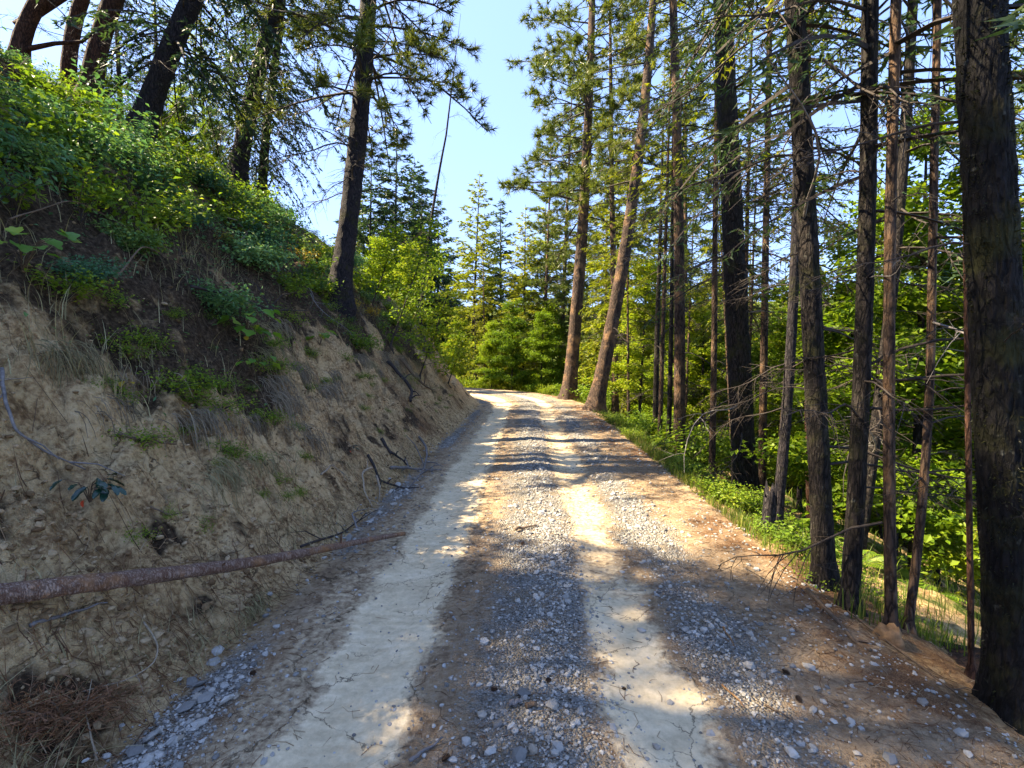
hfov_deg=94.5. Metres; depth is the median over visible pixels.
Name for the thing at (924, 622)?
verge plant
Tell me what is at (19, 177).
tall shrub
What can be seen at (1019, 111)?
slender fir tree
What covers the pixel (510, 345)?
leafy tree
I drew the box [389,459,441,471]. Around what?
fallen branch
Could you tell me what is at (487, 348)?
leafy tree
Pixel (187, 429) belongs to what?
creeping plant
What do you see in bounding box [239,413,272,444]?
hanging tuft
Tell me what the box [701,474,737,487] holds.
verge plant
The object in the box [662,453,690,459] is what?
fern
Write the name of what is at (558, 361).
leafy tree
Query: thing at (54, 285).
shrub
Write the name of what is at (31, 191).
tall shrub
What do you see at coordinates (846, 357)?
fir tree
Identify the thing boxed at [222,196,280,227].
shrub
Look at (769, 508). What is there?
broken stump
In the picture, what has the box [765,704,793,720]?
fallen branch
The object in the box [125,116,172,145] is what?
shrub
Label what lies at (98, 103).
shrub
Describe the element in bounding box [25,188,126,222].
fallen branch
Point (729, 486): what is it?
verge plant
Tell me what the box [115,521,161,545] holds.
creeping plant
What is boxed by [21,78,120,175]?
tall shrub
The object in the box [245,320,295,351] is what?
hanging tuft
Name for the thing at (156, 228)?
bank grass
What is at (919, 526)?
fir tree
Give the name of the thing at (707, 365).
leafy tree
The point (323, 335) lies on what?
broad leaved plant
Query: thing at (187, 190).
shrub
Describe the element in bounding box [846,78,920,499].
slender fir tree
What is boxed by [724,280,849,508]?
leafy tree
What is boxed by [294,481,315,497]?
creeping plant
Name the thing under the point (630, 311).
distant forest
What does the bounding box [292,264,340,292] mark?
shrub
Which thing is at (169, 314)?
creeping plant
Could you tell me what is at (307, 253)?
shrub
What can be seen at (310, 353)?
creeping plant
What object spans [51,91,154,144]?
shrub
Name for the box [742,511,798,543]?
verge plant
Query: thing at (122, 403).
hanging tuft
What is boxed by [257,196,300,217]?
shrub
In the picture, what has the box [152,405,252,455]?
hanging tuft
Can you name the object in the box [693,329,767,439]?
leafy tree
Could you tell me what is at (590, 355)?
fir tree
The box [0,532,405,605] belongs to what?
fallen log
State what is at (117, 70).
fir tree
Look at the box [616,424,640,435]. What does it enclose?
verge plant
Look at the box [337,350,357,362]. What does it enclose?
creeping plant
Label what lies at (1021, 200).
fir tree
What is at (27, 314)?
herb undergrowth
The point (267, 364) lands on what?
creeping plant
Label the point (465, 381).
bush
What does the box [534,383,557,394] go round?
bush
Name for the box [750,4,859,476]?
slender fir tree
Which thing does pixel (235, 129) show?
fir tree
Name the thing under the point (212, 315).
creeping plant
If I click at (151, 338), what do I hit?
creeping plant
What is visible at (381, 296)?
tall shrub
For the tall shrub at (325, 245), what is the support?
on the earth bank
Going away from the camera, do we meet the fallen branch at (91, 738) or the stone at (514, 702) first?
the fallen branch at (91, 738)
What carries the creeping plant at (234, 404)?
on the earth bank
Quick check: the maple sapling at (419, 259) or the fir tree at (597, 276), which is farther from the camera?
the fir tree at (597, 276)
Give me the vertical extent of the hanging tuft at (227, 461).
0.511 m
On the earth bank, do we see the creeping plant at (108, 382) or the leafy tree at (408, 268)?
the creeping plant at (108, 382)
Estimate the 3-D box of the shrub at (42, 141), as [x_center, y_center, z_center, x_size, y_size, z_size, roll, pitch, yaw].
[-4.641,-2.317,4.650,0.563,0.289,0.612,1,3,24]
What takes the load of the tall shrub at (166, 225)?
on the earth bank
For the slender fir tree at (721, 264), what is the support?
on the ground at (937, 667)
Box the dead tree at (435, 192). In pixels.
[399,15,477,333]
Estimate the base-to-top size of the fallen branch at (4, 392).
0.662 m
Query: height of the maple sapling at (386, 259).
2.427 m
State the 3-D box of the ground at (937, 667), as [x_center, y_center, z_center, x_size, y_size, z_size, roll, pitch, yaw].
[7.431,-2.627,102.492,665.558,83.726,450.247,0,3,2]
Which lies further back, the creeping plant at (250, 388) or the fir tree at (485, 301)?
the fir tree at (485, 301)
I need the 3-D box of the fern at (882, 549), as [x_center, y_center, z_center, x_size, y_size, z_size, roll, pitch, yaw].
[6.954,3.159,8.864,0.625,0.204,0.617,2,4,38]
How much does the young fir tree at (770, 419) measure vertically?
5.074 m
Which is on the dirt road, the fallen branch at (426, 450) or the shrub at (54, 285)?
the fallen branch at (426, 450)
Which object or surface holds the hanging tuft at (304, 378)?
hanging from the earth bank
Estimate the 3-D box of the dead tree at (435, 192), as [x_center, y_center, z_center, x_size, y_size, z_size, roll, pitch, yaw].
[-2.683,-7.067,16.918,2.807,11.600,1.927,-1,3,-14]
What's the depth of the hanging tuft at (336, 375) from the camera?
7.18 m
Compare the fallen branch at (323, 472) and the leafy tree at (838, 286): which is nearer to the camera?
the fallen branch at (323, 472)
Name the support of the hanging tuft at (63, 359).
hanging from the earth bank
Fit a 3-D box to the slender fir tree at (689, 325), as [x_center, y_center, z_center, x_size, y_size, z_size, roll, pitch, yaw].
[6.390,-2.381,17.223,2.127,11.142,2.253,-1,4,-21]
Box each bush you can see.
[456,376,474,386]
[465,374,494,388]
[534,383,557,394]
[546,386,559,395]
[558,381,590,398]
[562,385,620,402]
[622,410,673,435]
[627,407,673,428]
[646,417,698,439]
[654,415,756,468]
[685,428,730,471]
[692,427,776,477]
[720,446,805,488]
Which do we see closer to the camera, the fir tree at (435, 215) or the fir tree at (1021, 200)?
the fir tree at (1021, 200)
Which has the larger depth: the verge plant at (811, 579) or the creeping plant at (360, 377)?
the creeping plant at (360, 377)
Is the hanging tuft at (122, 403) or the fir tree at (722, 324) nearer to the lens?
the hanging tuft at (122, 403)
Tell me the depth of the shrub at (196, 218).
6.11 m
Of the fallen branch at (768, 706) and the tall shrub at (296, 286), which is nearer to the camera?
the fallen branch at (768, 706)
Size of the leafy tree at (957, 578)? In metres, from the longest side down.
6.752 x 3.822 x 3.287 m
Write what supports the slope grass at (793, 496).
on the ground at (937, 667)
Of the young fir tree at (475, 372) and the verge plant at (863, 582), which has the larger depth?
the young fir tree at (475, 372)
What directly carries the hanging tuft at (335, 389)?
hanging from the earth bank
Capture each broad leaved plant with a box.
[0,226,81,269]
[217,309,281,340]
[220,207,260,226]
[235,356,280,375]
[305,330,337,344]
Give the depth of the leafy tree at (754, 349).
16.61 m
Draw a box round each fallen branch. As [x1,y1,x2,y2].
[0,62,46,87]
[0,367,123,475]
[10,167,144,230]
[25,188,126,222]
[28,602,107,627]
[83,621,158,692]
[85,151,153,205]
[85,679,97,760]
[113,241,203,279]
[118,433,175,445]
[150,506,184,514]
[171,237,211,287]
[190,277,308,314]
[227,200,253,240]
[290,510,376,547]
[310,293,349,331]
[320,465,345,479]
[351,507,365,528]
[361,459,378,506]
[367,454,418,492]
[375,475,380,501]
[380,437,410,466]
[386,360,420,401]
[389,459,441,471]
[399,358,436,392]
[406,435,442,486]
[408,736,442,761]
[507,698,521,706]
[514,524,536,530]
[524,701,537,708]
[721,684,744,707]
[722,626,734,646]
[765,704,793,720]
[805,587,876,650]
[847,611,977,706]
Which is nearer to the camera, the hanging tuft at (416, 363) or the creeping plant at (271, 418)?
the creeping plant at (271, 418)
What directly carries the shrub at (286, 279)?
on the earth bank
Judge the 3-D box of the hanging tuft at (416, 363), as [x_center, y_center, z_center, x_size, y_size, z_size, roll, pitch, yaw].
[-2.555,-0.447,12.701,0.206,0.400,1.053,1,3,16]
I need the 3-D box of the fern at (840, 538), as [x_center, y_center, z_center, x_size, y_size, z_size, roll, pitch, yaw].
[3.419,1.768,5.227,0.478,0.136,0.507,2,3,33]
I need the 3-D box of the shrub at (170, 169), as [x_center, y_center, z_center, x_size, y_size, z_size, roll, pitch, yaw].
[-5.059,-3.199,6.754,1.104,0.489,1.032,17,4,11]
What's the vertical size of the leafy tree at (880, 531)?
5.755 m
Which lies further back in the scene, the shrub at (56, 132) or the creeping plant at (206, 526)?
the shrub at (56, 132)
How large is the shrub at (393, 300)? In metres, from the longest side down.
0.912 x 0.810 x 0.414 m
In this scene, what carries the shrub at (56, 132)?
on the earth bank
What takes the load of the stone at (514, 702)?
on the dirt road
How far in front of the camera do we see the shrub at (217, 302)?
4.97 m
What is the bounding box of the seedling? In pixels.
[118,381,134,386]
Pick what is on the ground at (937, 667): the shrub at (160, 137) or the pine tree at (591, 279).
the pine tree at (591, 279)
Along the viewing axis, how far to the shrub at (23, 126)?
4.62 m
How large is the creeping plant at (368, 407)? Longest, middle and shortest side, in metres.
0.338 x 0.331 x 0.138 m
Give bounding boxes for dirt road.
[101,387,1023,767]
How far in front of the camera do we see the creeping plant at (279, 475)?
4.26 m
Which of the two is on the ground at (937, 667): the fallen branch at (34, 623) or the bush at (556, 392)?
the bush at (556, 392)
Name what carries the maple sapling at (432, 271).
on the earth bank
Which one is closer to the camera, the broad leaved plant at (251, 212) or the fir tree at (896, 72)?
the fir tree at (896, 72)
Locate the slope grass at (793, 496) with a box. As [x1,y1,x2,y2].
[499,389,980,655]
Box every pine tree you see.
[216,0,499,321]
[497,0,669,400]
[519,73,603,389]
[530,55,623,387]
[566,154,636,356]
[573,0,712,414]
[632,24,723,407]
[723,234,774,358]
[946,0,1023,348]
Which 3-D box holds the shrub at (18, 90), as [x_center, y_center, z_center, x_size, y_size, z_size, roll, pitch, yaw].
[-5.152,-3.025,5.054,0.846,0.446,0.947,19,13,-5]
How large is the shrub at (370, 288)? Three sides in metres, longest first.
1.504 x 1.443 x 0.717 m
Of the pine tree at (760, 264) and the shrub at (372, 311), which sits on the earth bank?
the shrub at (372, 311)
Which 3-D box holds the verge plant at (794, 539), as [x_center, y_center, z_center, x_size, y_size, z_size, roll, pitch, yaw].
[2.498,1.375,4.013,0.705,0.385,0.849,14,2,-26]
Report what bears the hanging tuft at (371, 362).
hanging from the earth bank
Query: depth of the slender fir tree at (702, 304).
15.47 m
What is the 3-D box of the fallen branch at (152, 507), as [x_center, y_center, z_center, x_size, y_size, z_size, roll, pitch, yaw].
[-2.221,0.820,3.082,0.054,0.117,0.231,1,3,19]
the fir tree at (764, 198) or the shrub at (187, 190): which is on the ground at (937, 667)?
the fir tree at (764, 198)
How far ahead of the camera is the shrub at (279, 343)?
5.72 m
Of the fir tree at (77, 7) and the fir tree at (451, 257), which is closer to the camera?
the fir tree at (77, 7)
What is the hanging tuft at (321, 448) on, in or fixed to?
hanging from the earth bank
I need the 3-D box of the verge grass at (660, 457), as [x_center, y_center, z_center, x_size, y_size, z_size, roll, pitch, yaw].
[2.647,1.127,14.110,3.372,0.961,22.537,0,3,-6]
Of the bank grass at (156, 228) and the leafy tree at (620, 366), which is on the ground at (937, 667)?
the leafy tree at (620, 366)
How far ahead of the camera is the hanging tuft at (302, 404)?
5.47 m
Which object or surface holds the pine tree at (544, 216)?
on the ground at (937, 667)
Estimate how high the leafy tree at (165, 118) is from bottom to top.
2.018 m
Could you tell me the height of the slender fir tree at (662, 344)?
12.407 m
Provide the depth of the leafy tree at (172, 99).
13.80 m
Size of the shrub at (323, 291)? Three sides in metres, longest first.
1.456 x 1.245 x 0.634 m
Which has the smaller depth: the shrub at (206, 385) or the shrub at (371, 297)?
the shrub at (206, 385)
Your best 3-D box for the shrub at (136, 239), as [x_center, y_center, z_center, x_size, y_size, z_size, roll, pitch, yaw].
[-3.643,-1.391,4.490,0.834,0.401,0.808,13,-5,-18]
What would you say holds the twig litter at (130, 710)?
on the earth bank
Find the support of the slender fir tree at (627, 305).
on the ground at (937, 667)
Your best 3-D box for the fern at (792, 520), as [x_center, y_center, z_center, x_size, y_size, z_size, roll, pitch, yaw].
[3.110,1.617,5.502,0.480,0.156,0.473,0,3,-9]
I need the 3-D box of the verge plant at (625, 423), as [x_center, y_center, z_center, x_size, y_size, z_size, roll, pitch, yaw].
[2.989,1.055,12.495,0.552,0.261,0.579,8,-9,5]
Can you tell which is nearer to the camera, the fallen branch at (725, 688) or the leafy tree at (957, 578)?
the fallen branch at (725, 688)
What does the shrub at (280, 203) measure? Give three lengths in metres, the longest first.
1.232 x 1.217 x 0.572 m
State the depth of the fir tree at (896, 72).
2.83 m
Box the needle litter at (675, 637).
[111,413,1023,767]
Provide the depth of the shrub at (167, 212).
5.43 m
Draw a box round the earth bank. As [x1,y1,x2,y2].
[0,59,479,767]
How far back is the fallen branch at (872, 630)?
2.56 m
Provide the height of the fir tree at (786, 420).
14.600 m
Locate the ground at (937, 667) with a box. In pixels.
[481,402,1023,757]
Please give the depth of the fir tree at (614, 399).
18.54 m
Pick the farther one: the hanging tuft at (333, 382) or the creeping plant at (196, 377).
the hanging tuft at (333, 382)
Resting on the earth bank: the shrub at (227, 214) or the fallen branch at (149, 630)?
the shrub at (227, 214)
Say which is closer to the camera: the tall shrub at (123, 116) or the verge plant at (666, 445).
the tall shrub at (123, 116)
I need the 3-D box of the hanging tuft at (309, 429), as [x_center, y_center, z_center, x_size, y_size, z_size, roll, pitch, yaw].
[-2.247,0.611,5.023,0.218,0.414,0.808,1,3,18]
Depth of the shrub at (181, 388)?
3.73 m
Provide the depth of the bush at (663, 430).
11.70 m
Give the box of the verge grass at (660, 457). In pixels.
[511,389,976,651]
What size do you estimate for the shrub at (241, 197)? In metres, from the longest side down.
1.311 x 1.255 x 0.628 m
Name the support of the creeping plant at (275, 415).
on the earth bank
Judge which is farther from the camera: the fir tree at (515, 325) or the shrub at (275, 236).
the fir tree at (515, 325)
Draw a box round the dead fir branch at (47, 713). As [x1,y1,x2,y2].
[0,665,166,760]
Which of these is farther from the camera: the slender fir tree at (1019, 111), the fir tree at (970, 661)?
the slender fir tree at (1019, 111)
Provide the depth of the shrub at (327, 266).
10.20 m
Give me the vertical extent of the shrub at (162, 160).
0.591 m
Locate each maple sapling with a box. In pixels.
[353,221,421,312]
[374,211,449,353]
[391,226,455,331]
[404,284,470,380]
[431,331,487,387]
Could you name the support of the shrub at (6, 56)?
on the earth bank
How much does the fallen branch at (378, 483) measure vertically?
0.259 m
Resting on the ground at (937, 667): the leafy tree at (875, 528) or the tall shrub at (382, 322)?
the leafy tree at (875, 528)
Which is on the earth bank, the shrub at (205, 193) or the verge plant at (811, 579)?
the shrub at (205, 193)
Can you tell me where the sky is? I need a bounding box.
[0,0,1023,306]
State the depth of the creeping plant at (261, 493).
3.93 m
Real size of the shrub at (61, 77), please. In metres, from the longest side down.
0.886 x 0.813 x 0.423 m
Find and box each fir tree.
[0,0,116,70]
[0,0,226,110]
[36,0,360,191]
[59,0,191,87]
[77,0,167,119]
[111,0,197,133]
[167,0,357,214]
[176,4,234,163]
[189,0,339,224]
[217,31,270,194]
[329,148,423,329]
[356,200,378,273]
[357,126,456,364]
[376,158,461,338]
[396,173,466,379]
[419,199,476,352]
[437,174,521,390]
[457,198,531,386]
[457,221,497,386]
[457,279,498,388]
[461,252,506,377]
[486,276,531,390]
[491,205,560,394]
[501,201,590,388]
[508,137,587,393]
[560,3,661,415]
[578,0,759,453]
[578,113,697,423]
[582,156,631,344]
[587,333,598,374]
[588,145,652,418]
[599,0,720,435]
[601,0,887,504]
[609,0,721,450]
[620,67,699,435]
[625,78,721,361]
[629,0,1023,592]
[630,227,701,423]
[644,0,786,478]
[653,0,1023,735]
[655,0,1023,616]
[666,192,711,424]
[678,0,945,534]
[685,6,790,436]
[685,157,727,426]
[686,0,882,494]
[690,138,779,443]
[694,0,904,517]
[695,277,759,442]
[698,0,1023,631]
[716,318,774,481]
[718,123,786,413]
[742,0,1023,636]
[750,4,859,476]
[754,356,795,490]
[755,286,788,353]
[766,0,1023,568]
[766,252,847,517]
[804,273,917,548]
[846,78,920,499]
[869,204,1023,679]
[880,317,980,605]
[923,197,1023,586]
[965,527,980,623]
[971,107,1023,401]
[1012,9,1023,237]
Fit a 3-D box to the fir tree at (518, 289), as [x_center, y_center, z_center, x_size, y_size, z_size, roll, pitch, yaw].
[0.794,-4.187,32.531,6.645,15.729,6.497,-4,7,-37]
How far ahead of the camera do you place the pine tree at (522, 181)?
18.41 m
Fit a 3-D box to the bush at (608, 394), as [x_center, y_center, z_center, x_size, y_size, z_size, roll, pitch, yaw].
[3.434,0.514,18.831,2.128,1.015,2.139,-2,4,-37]
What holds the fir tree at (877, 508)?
on the ground at (937, 667)
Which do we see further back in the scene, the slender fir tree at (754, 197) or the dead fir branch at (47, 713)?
the slender fir tree at (754, 197)
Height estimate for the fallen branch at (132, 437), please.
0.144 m
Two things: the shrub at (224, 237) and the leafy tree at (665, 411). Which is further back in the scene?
the leafy tree at (665, 411)
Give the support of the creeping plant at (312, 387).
on the earth bank
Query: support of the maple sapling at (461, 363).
on the earth bank
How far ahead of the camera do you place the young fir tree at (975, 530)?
3.90 m
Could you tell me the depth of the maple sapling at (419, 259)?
11.17 m
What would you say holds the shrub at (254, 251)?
on the earth bank
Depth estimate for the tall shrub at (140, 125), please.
5.88 m
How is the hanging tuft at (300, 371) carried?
hanging from the earth bank
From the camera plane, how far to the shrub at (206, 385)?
4.07 m
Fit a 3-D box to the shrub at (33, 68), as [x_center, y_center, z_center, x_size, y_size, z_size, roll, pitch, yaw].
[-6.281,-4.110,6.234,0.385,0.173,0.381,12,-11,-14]
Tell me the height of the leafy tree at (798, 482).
6.422 m
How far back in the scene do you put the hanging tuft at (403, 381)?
10.40 m
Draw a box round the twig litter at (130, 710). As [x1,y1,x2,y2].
[0,357,472,767]
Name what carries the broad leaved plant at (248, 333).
on the earth bank
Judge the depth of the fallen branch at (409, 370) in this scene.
11.17 m
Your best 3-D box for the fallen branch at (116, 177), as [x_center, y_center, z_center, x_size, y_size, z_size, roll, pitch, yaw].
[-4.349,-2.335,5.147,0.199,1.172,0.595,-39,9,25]
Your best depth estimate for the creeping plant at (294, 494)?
4.18 m
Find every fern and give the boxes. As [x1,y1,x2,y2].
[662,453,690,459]
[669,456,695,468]
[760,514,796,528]
[834,524,843,530]
[835,536,843,547]
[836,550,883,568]
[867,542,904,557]
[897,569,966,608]
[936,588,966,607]
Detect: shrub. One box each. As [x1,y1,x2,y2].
[0,41,36,65]
[0,53,147,122]
[0,67,77,123]
[0,78,65,130]
[0,108,94,186]
[0,120,84,202]
[0,149,52,218]
[2,52,84,101]
[2,87,179,176]
[3,109,50,140]
[7,253,122,309]
[11,131,90,164]
[14,113,116,156]
[16,59,46,75]
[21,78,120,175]
[31,67,78,94]
[43,250,138,286]
[47,135,112,210]
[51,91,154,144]
[62,155,124,222]
[65,58,148,119]
[67,157,181,240]
[69,84,124,114]
[71,204,179,261]
[76,116,185,178]
[82,164,133,214]
[97,221,134,237]
[98,97,152,159]
[101,181,221,232]
[109,96,162,142]
[109,377,151,403]
[113,159,203,210]
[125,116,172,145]
[125,217,182,258]
[133,110,186,169]
[133,138,195,183]
[136,365,219,406]
[147,177,204,207]
[150,197,221,231]
[157,153,204,186]
[158,122,202,165]
[162,137,233,182]
[162,167,192,185]
[170,153,249,198]
[176,371,230,393]
[179,268,279,324]
[181,196,225,226]
[188,146,253,199]
[191,192,275,232]
[192,185,214,197]
[201,218,313,277]
[214,185,282,218]
[214,226,233,245]
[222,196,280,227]
[232,206,314,264]
[238,173,282,205]
[241,182,277,222]
[245,232,292,264]
[256,202,310,234]
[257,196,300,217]
[258,197,308,216]
[258,208,291,232]
[260,330,300,349]
[262,267,324,296]
[268,302,312,327]
[282,266,318,303]
[284,228,327,260]
[287,248,321,264]
[291,266,345,299]
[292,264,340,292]
[293,245,321,260]
[295,232,322,255]
[300,251,337,284]
[302,259,331,273]
[303,227,320,237]
[312,247,331,262]
[315,240,335,273]
[315,297,343,310]
[319,235,332,264]
[319,238,333,256]
[320,312,346,327]
[327,243,368,267]
[342,325,384,349]
[345,321,362,331]
[353,264,387,297]
[353,265,371,294]
[354,256,367,269]
[356,288,378,303]
[362,305,382,316]
[372,278,397,303]
[376,313,391,330]
[382,298,401,308]
[384,310,408,326]
[401,322,413,331]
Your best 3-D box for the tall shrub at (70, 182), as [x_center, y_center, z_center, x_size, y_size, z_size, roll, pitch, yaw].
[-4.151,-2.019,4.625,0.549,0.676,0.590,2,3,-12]
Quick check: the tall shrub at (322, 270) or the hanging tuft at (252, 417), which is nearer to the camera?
the hanging tuft at (252, 417)
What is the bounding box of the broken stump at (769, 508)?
[759,480,776,537]
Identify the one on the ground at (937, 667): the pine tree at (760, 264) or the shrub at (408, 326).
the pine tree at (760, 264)
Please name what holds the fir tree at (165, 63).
on the earth bank
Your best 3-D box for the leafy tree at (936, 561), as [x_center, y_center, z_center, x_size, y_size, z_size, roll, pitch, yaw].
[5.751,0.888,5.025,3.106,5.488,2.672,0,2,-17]
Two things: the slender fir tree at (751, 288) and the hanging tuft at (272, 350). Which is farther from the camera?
the slender fir tree at (751, 288)
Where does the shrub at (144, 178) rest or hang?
on the earth bank
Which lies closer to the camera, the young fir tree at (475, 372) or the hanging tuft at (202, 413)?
the hanging tuft at (202, 413)
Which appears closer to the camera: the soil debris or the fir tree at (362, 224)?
the soil debris
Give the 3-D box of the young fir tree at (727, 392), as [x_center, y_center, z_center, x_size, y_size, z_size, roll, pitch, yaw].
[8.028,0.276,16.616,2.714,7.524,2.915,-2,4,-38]
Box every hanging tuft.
[18,338,118,388]
[75,393,150,443]
[79,353,126,388]
[83,366,192,396]
[133,348,186,371]
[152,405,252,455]
[183,449,297,512]
[191,453,255,523]
[215,408,270,434]
[235,591,272,628]
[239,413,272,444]
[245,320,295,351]
[246,345,302,386]
[247,374,303,411]
[257,387,305,430]
[264,318,295,338]
[268,390,308,431]
[274,419,325,457]
[284,361,315,386]
[288,396,318,420]
[289,361,320,389]
[296,367,323,393]
[300,430,347,463]
[314,380,344,404]
[315,383,355,406]
[328,370,346,388]
[352,353,375,378]
[361,360,379,376]
[376,351,398,364]
[380,355,393,369]
[391,374,415,392]
[413,360,422,369]
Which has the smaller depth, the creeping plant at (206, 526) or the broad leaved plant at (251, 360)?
the creeping plant at (206, 526)
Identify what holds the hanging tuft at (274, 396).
hanging from the earth bank
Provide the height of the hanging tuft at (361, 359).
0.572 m
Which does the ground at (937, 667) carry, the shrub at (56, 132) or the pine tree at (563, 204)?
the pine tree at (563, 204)
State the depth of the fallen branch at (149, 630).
2.31 m
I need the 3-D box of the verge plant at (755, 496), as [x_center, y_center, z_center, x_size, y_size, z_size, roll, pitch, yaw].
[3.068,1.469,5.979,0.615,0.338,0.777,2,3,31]
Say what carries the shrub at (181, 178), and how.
on the earth bank
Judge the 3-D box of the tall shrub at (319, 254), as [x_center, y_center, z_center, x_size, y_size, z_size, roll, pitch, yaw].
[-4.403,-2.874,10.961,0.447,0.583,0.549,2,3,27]
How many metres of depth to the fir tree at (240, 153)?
11.75 m
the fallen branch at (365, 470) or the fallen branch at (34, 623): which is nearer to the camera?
the fallen branch at (34, 623)
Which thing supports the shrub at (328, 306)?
on the earth bank
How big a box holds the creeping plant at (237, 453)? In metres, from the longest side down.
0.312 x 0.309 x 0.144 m
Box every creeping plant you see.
[84,373,128,387]
[86,332,164,366]
[91,282,143,311]
[99,419,188,456]
[108,319,188,350]
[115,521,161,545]
[123,334,173,351]
[139,334,176,346]
[155,503,181,522]
[156,308,180,316]
[156,382,217,408]
[164,301,191,320]
[166,355,248,394]
[179,424,198,433]
[193,391,264,420]
[197,511,222,534]
[198,434,259,465]
[203,310,232,325]
[206,371,244,395]
[209,457,226,469]
[225,446,249,459]
[237,353,283,371]
[241,384,261,394]
[242,448,276,463]
[246,410,291,424]
[253,486,269,496]
[254,352,303,373]
[256,402,297,423]
[271,470,296,485]
[278,487,299,500]
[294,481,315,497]
[298,449,318,460]
[303,346,325,357]
[305,381,322,391]
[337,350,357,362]
[352,372,373,378]
[358,405,373,410]
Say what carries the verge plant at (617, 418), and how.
on the ground at (937, 667)
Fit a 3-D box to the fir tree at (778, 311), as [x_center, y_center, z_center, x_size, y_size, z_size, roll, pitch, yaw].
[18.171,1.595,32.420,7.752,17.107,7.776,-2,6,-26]
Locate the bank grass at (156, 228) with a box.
[0,48,445,450]
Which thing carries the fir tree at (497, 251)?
on the ground at (937, 667)
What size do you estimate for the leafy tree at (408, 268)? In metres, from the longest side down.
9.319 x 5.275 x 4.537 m
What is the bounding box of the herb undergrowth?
[0,51,442,448]
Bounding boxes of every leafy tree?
[104,60,131,120]
[158,108,184,147]
[160,82,210,158]
[192,108,229,169]
[360,235,414,308]
[386,241,441,339]
[440,319,474,385]
[463,320,510,388]
[478,298,549,391]
[516,297,590,397]
[519,311,563,392]
[575,257,685,424]
[578,361,594,387]
[609,324,652,404]
[630,318,704,423]
[647,269,757,436]
[663,297,728,429]
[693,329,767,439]
[723,301,837,476]
[724,53,1023,587]
[724,215,951,478]
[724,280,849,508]
[766,251,976,573]
[787,477,805,497]
[792,386,871,499]
[832,431,882,538]
[869,515,908,541]
[870,415,959,560]
[897,221,1023,581]
[931,256,1023,586]
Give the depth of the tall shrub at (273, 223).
9.09 m
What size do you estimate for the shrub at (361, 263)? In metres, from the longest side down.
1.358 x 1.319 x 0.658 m
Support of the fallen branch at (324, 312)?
on the earth bank
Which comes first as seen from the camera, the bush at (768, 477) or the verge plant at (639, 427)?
the bush at (768, 477)
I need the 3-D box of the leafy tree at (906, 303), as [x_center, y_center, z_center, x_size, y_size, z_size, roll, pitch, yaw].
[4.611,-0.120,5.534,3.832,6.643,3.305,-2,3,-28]
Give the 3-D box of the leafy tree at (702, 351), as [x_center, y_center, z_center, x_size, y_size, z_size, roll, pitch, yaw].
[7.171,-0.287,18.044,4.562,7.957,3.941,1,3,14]
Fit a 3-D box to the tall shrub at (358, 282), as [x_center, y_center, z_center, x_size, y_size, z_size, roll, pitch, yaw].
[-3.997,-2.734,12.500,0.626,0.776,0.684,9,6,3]
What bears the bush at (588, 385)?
on the ground at (937, 667)
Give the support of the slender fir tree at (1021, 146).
on the ground at (937, 667)
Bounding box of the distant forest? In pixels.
[440,295,949,399]
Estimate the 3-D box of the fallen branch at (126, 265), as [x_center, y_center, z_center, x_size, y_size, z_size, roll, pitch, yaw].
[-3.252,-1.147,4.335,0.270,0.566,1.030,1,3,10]
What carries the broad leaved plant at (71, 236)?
on the earth bank
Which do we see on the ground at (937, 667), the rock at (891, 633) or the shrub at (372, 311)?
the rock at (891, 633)
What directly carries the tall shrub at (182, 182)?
on the earth bank
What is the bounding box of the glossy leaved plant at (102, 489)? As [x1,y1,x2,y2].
[49,472,126,506]
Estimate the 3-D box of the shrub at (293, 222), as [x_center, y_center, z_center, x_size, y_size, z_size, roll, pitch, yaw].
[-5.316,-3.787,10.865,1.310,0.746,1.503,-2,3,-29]
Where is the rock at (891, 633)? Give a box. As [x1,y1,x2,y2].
[872,623,904,649]
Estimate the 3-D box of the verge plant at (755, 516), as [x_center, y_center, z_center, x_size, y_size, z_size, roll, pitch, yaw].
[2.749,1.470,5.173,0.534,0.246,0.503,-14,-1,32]
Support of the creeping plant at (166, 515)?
on the earth bank
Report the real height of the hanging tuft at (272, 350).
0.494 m
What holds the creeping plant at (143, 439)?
on the earth bank
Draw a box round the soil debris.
[0,202,467,766]
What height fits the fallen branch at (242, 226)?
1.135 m
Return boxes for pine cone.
[441,753,450,761]
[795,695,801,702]
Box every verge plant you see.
[595,411,628,424]
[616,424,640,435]
[617,420,632,426]
[619,425,645,437]
[628,421,648,430]
[650,431,676,451]
[659,456,715,478]
[686,471,751,502]
[692,480,763,510]
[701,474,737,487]
[724,483,762,515]
[735,483,769,511]
[739,508,790,529]
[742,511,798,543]
[756,507,805,532]
[757,515,871,562]
[783,550,863,592]
[807,543,882,594]
[840,569,883,604]
[862,583,940,625]
[873,584,920,605]
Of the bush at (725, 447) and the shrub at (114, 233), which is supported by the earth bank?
the shrub at (114, 233)
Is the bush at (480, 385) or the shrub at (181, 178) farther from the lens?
the bush at (480, 385)
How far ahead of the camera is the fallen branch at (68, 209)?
3.89 m
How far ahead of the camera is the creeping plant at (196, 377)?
4.05 m
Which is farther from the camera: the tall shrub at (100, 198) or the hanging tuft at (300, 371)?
the hanging tuft at (300, 371)

